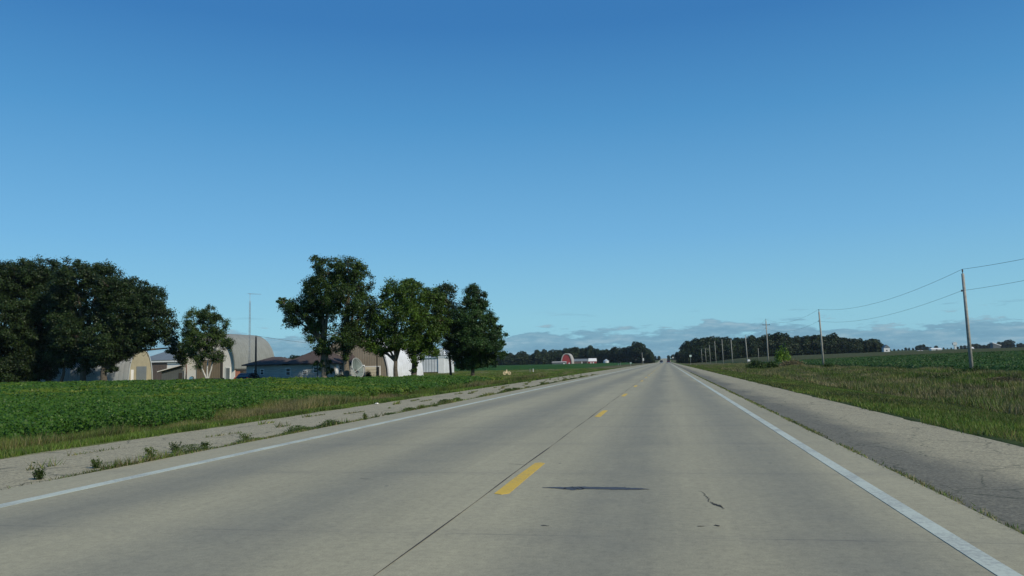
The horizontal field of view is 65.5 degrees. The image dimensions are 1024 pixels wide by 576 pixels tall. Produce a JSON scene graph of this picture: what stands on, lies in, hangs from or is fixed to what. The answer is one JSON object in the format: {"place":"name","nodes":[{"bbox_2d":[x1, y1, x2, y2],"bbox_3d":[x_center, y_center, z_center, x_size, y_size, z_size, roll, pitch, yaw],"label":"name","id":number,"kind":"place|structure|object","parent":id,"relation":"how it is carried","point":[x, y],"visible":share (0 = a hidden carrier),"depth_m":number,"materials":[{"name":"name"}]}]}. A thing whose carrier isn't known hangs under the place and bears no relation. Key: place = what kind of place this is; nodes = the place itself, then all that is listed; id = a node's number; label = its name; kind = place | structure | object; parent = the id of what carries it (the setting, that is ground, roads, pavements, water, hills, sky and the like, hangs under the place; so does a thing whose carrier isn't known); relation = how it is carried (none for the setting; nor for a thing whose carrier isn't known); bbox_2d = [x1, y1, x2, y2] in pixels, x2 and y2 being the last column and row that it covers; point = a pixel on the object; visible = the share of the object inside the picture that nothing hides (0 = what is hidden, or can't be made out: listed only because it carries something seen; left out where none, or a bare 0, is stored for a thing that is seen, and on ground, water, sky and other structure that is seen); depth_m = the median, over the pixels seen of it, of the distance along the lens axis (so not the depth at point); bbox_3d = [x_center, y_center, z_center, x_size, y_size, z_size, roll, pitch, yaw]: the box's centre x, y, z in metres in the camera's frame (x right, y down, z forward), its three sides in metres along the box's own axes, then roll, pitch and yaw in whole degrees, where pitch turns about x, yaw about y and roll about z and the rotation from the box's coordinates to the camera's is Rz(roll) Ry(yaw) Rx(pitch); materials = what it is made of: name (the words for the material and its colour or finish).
{"place":"outdoors","nodes":[
{"label":"outdoors","id":0,"kind":"place"},
{"bbox_2d":[0,358,662,489],"bbox_3d":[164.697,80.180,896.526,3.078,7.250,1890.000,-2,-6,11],"label":"road shoulder","id":1,"kind":"object","parent":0,"point":[13,471],"visible":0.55,"depth_m":15.42},
{"bbox_2d":[31,462,45,479],"bbox_3d":[-5.990,2.321,10.095,0.169,0.244,0.171,-6,-7,39],"label":"weed clump","id":2,"kind":"object","parent":1,"relation":"on","point":[38,474],"visible":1,"depth_m":10.08,"materials":[{"name":"green plant"}]},
{"bbox_2d":[90,456,102,468],"bbox_3d":[-5.834,2.450,11.175,0.161,0.186,0.169,-6,-7,41],"label":"weed clump","id":3,"kind":"object","parent":1,"relation":"on","point":[95,463],"visible":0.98,"depth_m":11.15,"materials":[{"name":"green plant"}]},
{"bbox_2d":[143,447,157,456],"bbox_3d":[-5.637,2.564,12.423,0.258,0.182,0.193,-4,-6,29],"label":"weed clump","id":4,"kind":"object","parent":1,"relation":"on","point":[148,451],"visible":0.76,"depth_m":12.41,"materials":[{"name":"green plant"}]},
{"bbox_2d":[168,441,181,452],"bbox_3d":[-5.540,2.616,13.102,0.209,0.216,0.256,-5,-7,37],"label":"weed clump","id":5,"kind":"object","parent":1,"relation":"on","point":[172,446],"visible":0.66,"depth_m":13.07,"materials":[{"name":"green plant"}]},
{"bbox_2d":[107,376,582,467],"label":"edge weeds","id":6,"kind":"object","parent":1,"relation":"on","point":[296,428],"visible":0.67,"depth_m":16.95,"materials":[{"name":"green plant"}]},
{"bbox_2d":[0,358,1023,575],"bbox_3d":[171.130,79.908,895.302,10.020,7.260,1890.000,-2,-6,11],"label":"road","id":7,"kind":"structure","parent":0,"point":[672,441],"depth_m":7.48,"materials":[{"name":"concrete"}]},
{"bbox_2d":[0,363,655,507],"bbox_3d":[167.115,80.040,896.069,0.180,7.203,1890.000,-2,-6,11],"label":"road edge line","id":8,"kind":"object","parent":7,"relation":"on","point":[108,482],"visible":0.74,"depth_m":11.30,"materials":[{"name":"white paint"}]},
{"bbox_2d":[1,372,1023,534],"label":"crack weeds","id":9,"kind":"object","parent":7,"relation":"on","point":[161,456],"visible":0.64,"depth_m":12.90,"materials":[{"name":"green plant"}]},
{"bbox_2d":[374,368,656,575],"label":"road joint","id":10,"kind":"object","parent":7,"relation":"on","point":[478,499],"visible":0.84,"depth_m":7.14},
{"bbox_2d":[494,462,544,493],"bbox_3d":[0.128,2.193,9.276,0.152,0.003,2.580,-2,-6,11],"label":"road centre dash","id":11,"kind":"object","parent":7,"relation":"on","point":[513,484],"visible":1,"depth_m":9.01,"materials":[{"name":"yellow paint"}]},
{"bbox_2d":[542,486,642,489],"bbox_3d":[0.861,2.078,8.264,1.122,0.001,0.251,-2,-6,11],"label":"road tar patch","id":12,"kind":"object","parent":7,"relation":"on","point":[585,487],"visible":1,"depth_m":8.28,"materials":[{"name":"black asphalt"}]},
{"bbox_2d":[670,363,1022,575],"bbox_3d":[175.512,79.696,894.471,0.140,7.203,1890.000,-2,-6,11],"label":"road edge line","id":13,"kind":"object","parent":7,"relation":"on","point":[985,560],"visible":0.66,"depth_m":6.59,"materials":[{"name":"white paint"}]},
{"bbox_2d":[0,0,1023,358],"label":"sky","id":14,"kind":"structure","parent":0,"point":[661,175],"materials":[{"name":"blue"}]},
{"bbox_2d":[3,348,1023,458],"bbox_3d":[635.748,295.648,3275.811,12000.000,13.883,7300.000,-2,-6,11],"label":"ground","id":15,"kind":"structure","parent":0,"point":[1005,440],"depth_m":18.16,"materials":[{"name":"soil"}]},
{"bbox_2d":[0,257,58,382],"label":"oak tree","id":16,"kind":"object","parent":15,"relation":"on","point":[7,365],"visible":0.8,"depth_m":114.38,"materials":[{"name":"green plant"}]},
{"bbox_2d":[0,254,77,381],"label":"oak tree","id":17,"kind":"object","parent":15,"relation":"on","point":[38,361],"visible":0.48,"depth_m":115.98,"materials":[{"name":"green plant"}]},
{"bbox_2d":[36,281,78,381],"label":"oak tree","id":18,"kind":"object","parent":15,"relation":"on","point":[52,355],"visible":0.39,"depth_m":112.88,"materials":[{"name":"green plant"}]},
{"bbox_2d":[42,255,125,380],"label":"oak tree","id":19,"kind":"object","parent":15,"relation":"on","point":[66,281],"visible":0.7,"depth_m":111.61,"materials":[{"name":"green plant"}]},
{"bbox_2d":[40,351,152,381],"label":"arched barn","id":20,"kind":"structure","parent":15,"relation":"on","point":[139,367],"depth_m":123.52,"materials":[{"name":"beige metal"}]},
{"bbox_2d":[136,366,146,379],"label":"door","id":21,"kind":"structure","parent":20,"relation":"in","point":[140,370],"depth_m":124.76,"materials":[{"name":"grey metal"}]},
{"bbox_2d":[76,272,180,380],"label":"oak tree","id":22,"kind":"object","parent":15,"relation":"on","point":[123,335],"visible":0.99,"depth_m":108.95,"materials":[{"name":"green plant"}]},
{"bbox_2d":[150,348,179,379],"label":"machine shed","id":23,"kind":"structure","parent":15,"relation":"on","point":[161,361],"depth_m":155.00,"materials":[{"name":"white paint"}]},
{"bbox_2d":[152,363,158,379],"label":"sliding door","id":24,"kind":"structure","parent":23,"relation":"in","point":[155,366],"depth_m":155.07,"materials":[{"name":"grey metal"}]},
{"bbox_2d":[159,362,166,379],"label":"sliding door","id":25,"kind":"structure","parent":23,"relation":"in","point":[163,365],"depth_m":154.85,"materials":[{"name":"grey metal"}]},
{"bbox_2d":[157,365,183,379],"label":"lean to shed","id":26,"kind":"object","parent":15,"relation":"on","point":[174,372],"visible":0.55,"depth_m":127.92,"materials":[{"name":"white paint"}]},
{"bbox_2d":[170,341,191,378],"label":"tree","id":27,"kind":"object","parent":15,"relation":"on","point":[180,356],"visible":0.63,"depth_m":115.06,"materials":[{"name":"green plant"}]},
{"bbox_2d":[178,303,235,377],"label":"birch tree","id":28,"kind":"object","parent":15,"relation":"on","point":[196,341],"visible":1,"depth_m":107.41,"materials":[{"name":"green plant"}]},
{"bbox_2d":[182,333,273,378],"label":"arched shop","id":29,"kind":"structure","parent":15,"relation":"on","point":[230,367],"depth_m":117.52,"materials":[{"name":"grey galvanised metal"},{"name":"cream siding"}]},
{"bbox_2d":[196,360,220,377],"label":"garage door","id":30,"kind":"structure","parent":29,"relation":"in","point":[216,368],"depth_m":116.83,"materials":[{"name":"beige metal"}]},
{"bbox_2d":[234,373,261,378],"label":"car","id":31,"kind":"object","parent":15,"relation":"on","point":[245,375],"visible":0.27,"depth_m":99.43,"materials":[{"name":"paint"}]},
{"bbox_2d":[247,293,250,362],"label":"antenna mast","id":32,"kind":"object","parent":15,"relation":"on","point":[249,353],"visible":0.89,"depth_m":103.89,"materials":[{"name":"metal"}]},
{"bbox_2d":[0,374,502,441],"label":"soybean crop","id":33,"kind":"object","parent":15,"relation":"on","point":[37,407],"visible":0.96,"depth_m":32.65,"materials":[{"name":"green plant"}]},
{"bbox_2d":[255,337,256,377],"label":"utility pole","id":34,"kind":"object","parent":15,"relation":"on","point":[255,357],"visible":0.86,"depth_m":100.61,"materials":[{"name":"brown wood"}]},
{"bbox_2d":[0,373,567,451],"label":"tall weeds","id":35,"kind":"object","parent":15,"relation":"on","point":[270,408],"visible":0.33,"depth_m":27.44,"materials":[{"name":"green plant"}]},
{"bbox_2d":[241,348,355,377],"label":"farm house","id":36,"kind":"structure","parent":15,"relation":"on","point":[283,367],"depth_m":102.05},
{"bbox_2d":[0,367,622,458],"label":"verge grass","id":37,"kind":"structure","parent":15,"relation":"on","point":[14,452],"depth_m":18.96,"materials":[{"name":"green plant"}]},
{"bbox_2d":[276,255,351,377],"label":"elm tree","id":38,"kind":"object","parent":15,"relation":"on","point":[317,321],"visible":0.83,"depth_m":92.43,"materials":[{"name":"green plant"}]},
{"bbox_2d":[321,255,381,376],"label":"elm tree","id":39,"kind":"object","parent":15,"relation":"on","point":[351,333],"visible":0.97,"depth_m":91.10,"materials":[{"name":"green plant"}]},
{"bbox_2d":[351,358,364,376],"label":"satellite dish","id":40,"kind":"object","parent":15,"relation":"on","point":[358,367],"visible":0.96,"depth_m":89.88,"materials":[{"name":"white metal"}]},
{"bbox_2d":[330,339,422,377],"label":"arched garage","id":41,"kind":"structure","parent":15,"relation":"on","point":[385,365],"depth_m":109.57,"materials":[{"name":"beige metal"}]},
{"bbox_2d":[364,366,380,375],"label":"garage door","id":42,"kind":"structure","parent":41,"relation":"in","point":[372,369],"depth_m":108.95,"materials":[{"name":"beige metal"}]},
{"bbox_2d":[359,276,430,376],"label":"maple tree","id":43,"kind":"object","parent":15,"relation":"on","point":[400,306],"visible":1,"depth_m":91.07,"materials":[{"name":"green plant"}]},
{"bbox_2d":[397,277,453,375],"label":"maple tree","id":44,"kind":"object","parent":15,"relation":"on","point":[434,326],"visible":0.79,"depth_m":93.19,"materials":[{"name":"green plant"}]},
{"bbox_2d":[422,349,453,372],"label":"ribbed shed","id":45,"kind":"structure","parent":15,"relation":"on","point":[440,364],"depth_m":170.56,"materials":[{"name":"white paint"}]},
{"bbox_2d":[427,280,462,374],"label":"dark tree","id":46,"kind":"object","parent":15,"relation":"on","point":[449,288],"visible":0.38,"depth_m":97.58,"materials":[{"name":"green plant"}]},
{"bbox_2d":[445,283,509,375],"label":"pin oak","id":47,"kind":"object","parent":15,"relation":"on","point":[477,334],"visible":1,"depth_m":95.63,"materials":[{"name":"green plant"}]},
{"bbox_2d":[423,368,608,379],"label":"lawn grass","id":48,"kind":"structure","parent":15,"relation":"on","point":[499,373],"depth_m":146.16,"materials":[{"name":"plant"}]},
{"bbox_2d":[514,352,522,364],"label":"broadleaf tree","id":49,"kind":"object","parent":15,"relation":"on","point":[518,357],"visible":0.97,"depth_m":813.26,"materials":[{"name":"green plant"}]},
{"bbox_2d":[519,351,528,364],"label":"broadleaf tree","id":50,"kind":"object","parent":15,"relation":"on","point":[522,360],"visible":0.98,"depth_m":813.34,"materials":[{"name":"green plant"}]},
{"bbox_2d":[529,350,540,364],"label":"broadleaf tree","id":51,"kind":"object","parent":15,"relation":"on","point":[536,357],"visible":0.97,"depth_m":811.98,"materials":[{"name":"green plant"}]},
{"bbox_2d":[537,351,547,364],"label":"broadleaf tree","id":52,"kind":"object","parent":15,"relation":"on","point":[543,360],"visible":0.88,"depth_m":811.77,"materials":[{"name":"green plant"}]},
{"bbox_2d":[454,362,633,370],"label":"maize crop","id":53,"kind":"object","parent":15,"relation":"on","point":[543,366],"visible":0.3,"depth_m":238.06,"materials":[{"name":"green plant"}]},
{"bbox_2d":[561,353,573,363],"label":"red barn","id":54,"kind":"structure","parent":15,"relation":"on","point":[568,358],"depth_m":637.51,"materials":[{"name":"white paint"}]},
{"bbox_2d":[581,345,592,362],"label":"broadleaf tree","id":55,"kind":"object","parent":15,"relation":"on","point":[588,351],"visible":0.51,"depth_m":809.10,"materials":[{"name":"green plant"}]},
{"bbox_2d":[608,347,617,362],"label":"broadleaf tree","id":56,"kind":"object","parent":15,"relation":"on","point":[612,349],"visible":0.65,"depth_m":783.99,"materials":[{"name":"green plant"}]},
{"bbox_2d":[620,346,629,362],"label":"broadleaf tree","id":57,"kind":"object","parent":15,"relation":"on","point":[622,350],"visible":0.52,"depth_m":767.76,"materials":[{"name":"green plant"}]},
{"bbox_2d":[626,341,636,362],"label":"broadleaf tree","id":58,"kind":"object","parent":15,"relation":"on","point":[629,350],"visible":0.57,"depth_m":759.40,"materials":[{"name":"green plant"}]},
{"bbox_2d":[631,342,645,362],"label":"broadleaf tree","id":59,"kind":"object","parent":15,"relation":"on","point":[638,346],"visible":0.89,"depth_m":753.26,"materials":[{"name":"green plant"}]},
{"bbox_2d":[638,347,650,362],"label":"broadleaf tree","id":60,"kind":"object","parent":15,"relation":"on","point":[640,358],"visible":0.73,"depth_m":749.01,"materials":[{"name":"green plant"}]},
{"bbox_2d":[646,351,654,362],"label":"broadleaf tree","id":61,"kind":"object","parent":15,"relation":"on","point":[650,358],"visible":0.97,"depth_m":741.88,"materials":[{"name":"green plant"}]},
{"bbox_2d":[675,351,683,362],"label":"broadleaf tree","id":62,"kind":"object","parent":15,"relation":"on","point":[679,354],"visible":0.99,"depth_m":655.43,"materials":[{"name":"green plant"}]},
{"bbox_2d":[683,344,694,362],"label":"broadleaf tree","id":63,"kind":"object","parent":15,"relation":"on","point":[685,358],"visible":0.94,"depth_m":595.93,"materials":[{"name":"green plant"}]},
{"bbox_2d":[686,344,698,362],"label":"broadleaf tree","id":64,"kind":"object","parent":15,"relation":"on","point":[693,348],"visible":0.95,"depth_m":594.32,"materials":[{"name":"green plant"}]},
{"bbox_2d":[693,338,712,362],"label":"broadleaf tree","id":65,"kind":"object","parent":15,"relation":"on","point":[705,358],"visible":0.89,"depth_m":592.15,"materials":[{"name":"green plant"}]},
{"bbox_2d":[710,339,722,360],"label":"broadleaf tree","id":66,"kind":"object","parent":15,"relation":"on","point":[713,345],"visible":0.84,"depth_m":593.68,"materials":[{"name":"green plant"}]},
{"bbox_2d":[717,336,736,359],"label":"broadleaf tree","id":67,"kind":"object","parent":15,"relation":"on","point":[725,340],"visible":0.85,"depth_m":593.23,"materials":[{"name":"green plant"}]},
{"bbox_2d":[734,343,743,358],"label":"broadleaf tree","id":68,"kind":"object","parent":15,"relation":"on","point":[739,348],"visible":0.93,"depth_m":595.12,"materials":[{"name":"green plant"}]},
{"bbox_2d":[736,339,748,357],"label":"broadleaf tree","id":69,"kind":"object","parent":15,"relation":"on","point":[742,355],"visible":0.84,"depth_m":595.09,"materials":[{"name":"green plant"}]},
{"bbox_2d":[742,335,759,357],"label":"broadleaf tree","id":70,"kind":"object","parent":15,"relation":"on","point":[753,346],"visible":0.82,"depth_m":593.67,"materials":[{"name":"green plant"}]},
{"bbox_2d":[745,359,765,368],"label":"shrub","id":71,"kind":"object","parent":15,"relation":"on","point":[758,365],"visible":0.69,"depth_m":148.61,"materials":[{"name":"green plant"}]},
{"bbox_2d":[750,338,762,356],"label":"broadleaf tree","id":72,"kind":"object","parent":15,"relation":"on","point":[758,341],"visible":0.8,"depth_m":595.08,"materials":[{"name":"green plant"}]},
{"bbox_2d":[760,336,773,356],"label":"broadleaf tree","id":73,"kind":"object","parent":15,"relation":"on","point":[764,340],"visible":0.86,"depth_m":595.21,"materials":[{"name":"green plant"}]},
{"bbox_2d":[765,320,769,361],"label":"utility pole","id":74,"kind":"object","parent":15,"relation":"on","point":[767,342],"visible":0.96,"depth_m":203.31,"materials":[{"name":"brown wood"}]},
{"bbox_2d":[703,259,1021,349],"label":"power line","id":75,"kind":"object","parent":74,"relation":"attached to","point":[908,292],"visible":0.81,"depth_m":79.80,"materials":[{"name":"black metal"}]},
{"bbox_2d":[765,360,779,367],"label":"shrub","id":76,"kind":"object","parent":15,"relation":"on","point":[771,364],"visible":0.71,"depth_m":150.77,"materials":[{"name":"green plant"}]},
{"bbox_2d":[769,334,779,354],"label":"broadleaf tree","id":77,"kind":"object","parent":15,"relation":"on","point":[772,338],"visible":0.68,"depth_m":595.97,"materials":[{"name":"green plant"}]},
{"bbox_2d":[773,332,787,352],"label":"broadleaf tree","id":78,"kind":"object","parent":15,"relation":"on","point":[778,336],"visible":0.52,"depth_m":595.67,"materials":[{"name":"green plant"}]},
{"bbox_2d":[774,346,792,361],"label":"round bush","id":79,"kind":"object","parent":15,"relation":"on","point":[781,356],"visible":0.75,"depth_m":213.87,"materials":[{"name":"green plant"}]},
{"bbox_2d":[775,334,792,355],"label":"broadleaf tree","id":80,"kind":"object","parent":15,"relation":"on","point":[785,344],"visible":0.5,"depth_m":593.85,"materials":[{"name":"green plant"}]},
{"bbox_2d":[787,339,795,355],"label":"broadleaf tree","id":81,"kind":"object","parent":15,"relation":"on","point":[791,349],"visible":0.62,"depth_m":593.88,"materials":[{"name":"green plant"}]},
{"bbox_2d":[778,358,806,365],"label":"straw mound","id":82,"kind":"object","parent":15,"relation":"on","point":[789,362],"visible":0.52,"depth_m":163.44,"materials":[{"name":"plant"}]},
{"bbox_2d":[793,337,802,354],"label":"broadleaf tree","id":83,"kind":"object","parent":15,"relation":"on","point":[799,347],"visible":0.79,"depth_m":594.85,"materials":[{"name":"green plant"}]},
{"bbox_2d":[799,336,812,354],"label":"broadleaf tree","id":84,"kind":"object","parent":15,"relation":"on","point":[806,341],"visible":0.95,"depth_m":594.83,"materials":[{"name":"green plant"}]},
{"bbox_2d":[809,335,820,354],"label":"broadleaf tree","id":85,"kind":"object","parent":15,"relation":"on","point":[815,339],"visible":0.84,"depth_m":594.83,"materials":[{"name":"green plant"}]},
{"bbox_2d":[818,309,823,363],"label":"utility pole","id":86,"kind":"object","parent":15,"relation":"on","point":[819,321],"visible":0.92,"depth_m":131.59,"materials":[{"name":"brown wood"}]},
{"bbox_2d":[814,335,829,354],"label":"broadleaf tree","id":87,"kind":"object","parent":15,"relation":"on","point":[825,345],"visible":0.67,"depth_m":593.87,"materials":[{"name":"green plant"}]},
{"bbox_2d":[826,337,834,353],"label":"broadleaf tree","id":88,"kind":"object","parent":15,"relation":"on","point":[830,345],"visible":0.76,"depth_m":594.87,"materials":[{"name":"green plant"}]},
{"bbox_2d":[829,335,840,353],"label":"broadleaf tree","id":89,"kind":"object","parent":15,"relation":"on","point":[835,340],"visible":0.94,"depth_m":594.89,"materials":[{"name":"green plant"}]},
{"bbox_2d":[838,337,846,353],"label":"broadleaf tree","id":90,"kind":"object","parent":15,"relation":"on","point":[844,343],"visible":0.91,"depth_m":595.25,"materials":[{"name":"green plant"}]},
{"bbox_2d":[845,338,857,352],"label":"broadleaf tree","id":91,"kind":"object","parent":15,"relation":"on","point":[851,348],"visible":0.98,"depth_m":593.96,"materials":[{"name":"green plant"}]},
{"bbox_2d":[851,338,863,352],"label":"broadleaf tree","id":92,"kind":"object","parent":15,"relation":"on","point":[859,346],"visible":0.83,"depth_m":594.30,"materials":[{"name":"green plant"}]},
{"bbox_2d":[692,362,1023,416],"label":"tall weeds","id":93,"kind":"object","parent":15,"relation":"on","point":[974,389],"visible":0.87,"depth_m":52.37,"materials":[{"name":"green plant"}]},
{"bbox_2d":[719,347,1023,361],"bbox_3d":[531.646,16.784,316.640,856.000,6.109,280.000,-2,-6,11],"label":"ripening crop","id":94,"kind":"object","parent":15,"relation":"on","point":[798,357],"visible":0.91,"depth_m":327.91,"materials":[{"name":"green plant"}]},
{"bbox_2d":[867,338,879,351],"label":"broadleaf tree","id":95,"kind":"object","parent":15,"relation":"on","point":[874,343],"visible":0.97,"depth_m":594.75,"materials":[{"name":"green plant"}]},
{"bbox_2d":[757,350,1023,370],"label":"soybean crop","id":96,"kind":"object","parent":15,"relation":"on","point":[1004,360],"visible":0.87,"depth_m":119.36,"materials":[{"name":"green plant"}]},
{"bbox_2d":[961,269,972,368],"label":"utility pole","id":97,"kind":"object","parent":15,"relation":"on","point":[970,356],"visible":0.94,"depth_m":67.86,"materials":[{"name":"brown wood"}]},
{"bbox_2d":[951,364,996,373],"bbox_3d":[36.698,6.550,63.627,3.530,1.074,2.886,-2,-6,11],"label":"shrub","id":98,"kind":"object","parent":15,"relation":"on","point":[970,369],"visible":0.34,"depth_m":63.36,"materials":[{"name":"green plant"}]},
{"bbox_2d":[985,376,1023,382],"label":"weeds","id":99,"kind":"object","parent":15,"relation":"on","point":[1004,378],"visible":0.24,"depth_m":49.68,"materials":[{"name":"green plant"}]},
{"bbox_2d":[670,361,1023,533],"bbox_3d":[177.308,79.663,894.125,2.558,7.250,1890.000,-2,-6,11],"label":"road shoulder","id":100,"kind":"object","parent":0,"point":[978,472],"visible":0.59,"depth_m":11.39},
{"bbox_2d":[685,365,1023,443],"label":"verge grass","id":101,"kind":"structure","parent":0,"point":[935,412],"depth_m":20.63,"materials":[{"name":"green plant"}]},
{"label":"utility pole","id":102,"kind":"object","parent":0,"visible":0},
{"bbox_2d":[705,280,1023,350],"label":"power line","id":103,"kind":"object","parent":102,"relation":"attached to","point":[897,312],"visible":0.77,"depth_m":82.23,"materials":[{"name":"black metal"}]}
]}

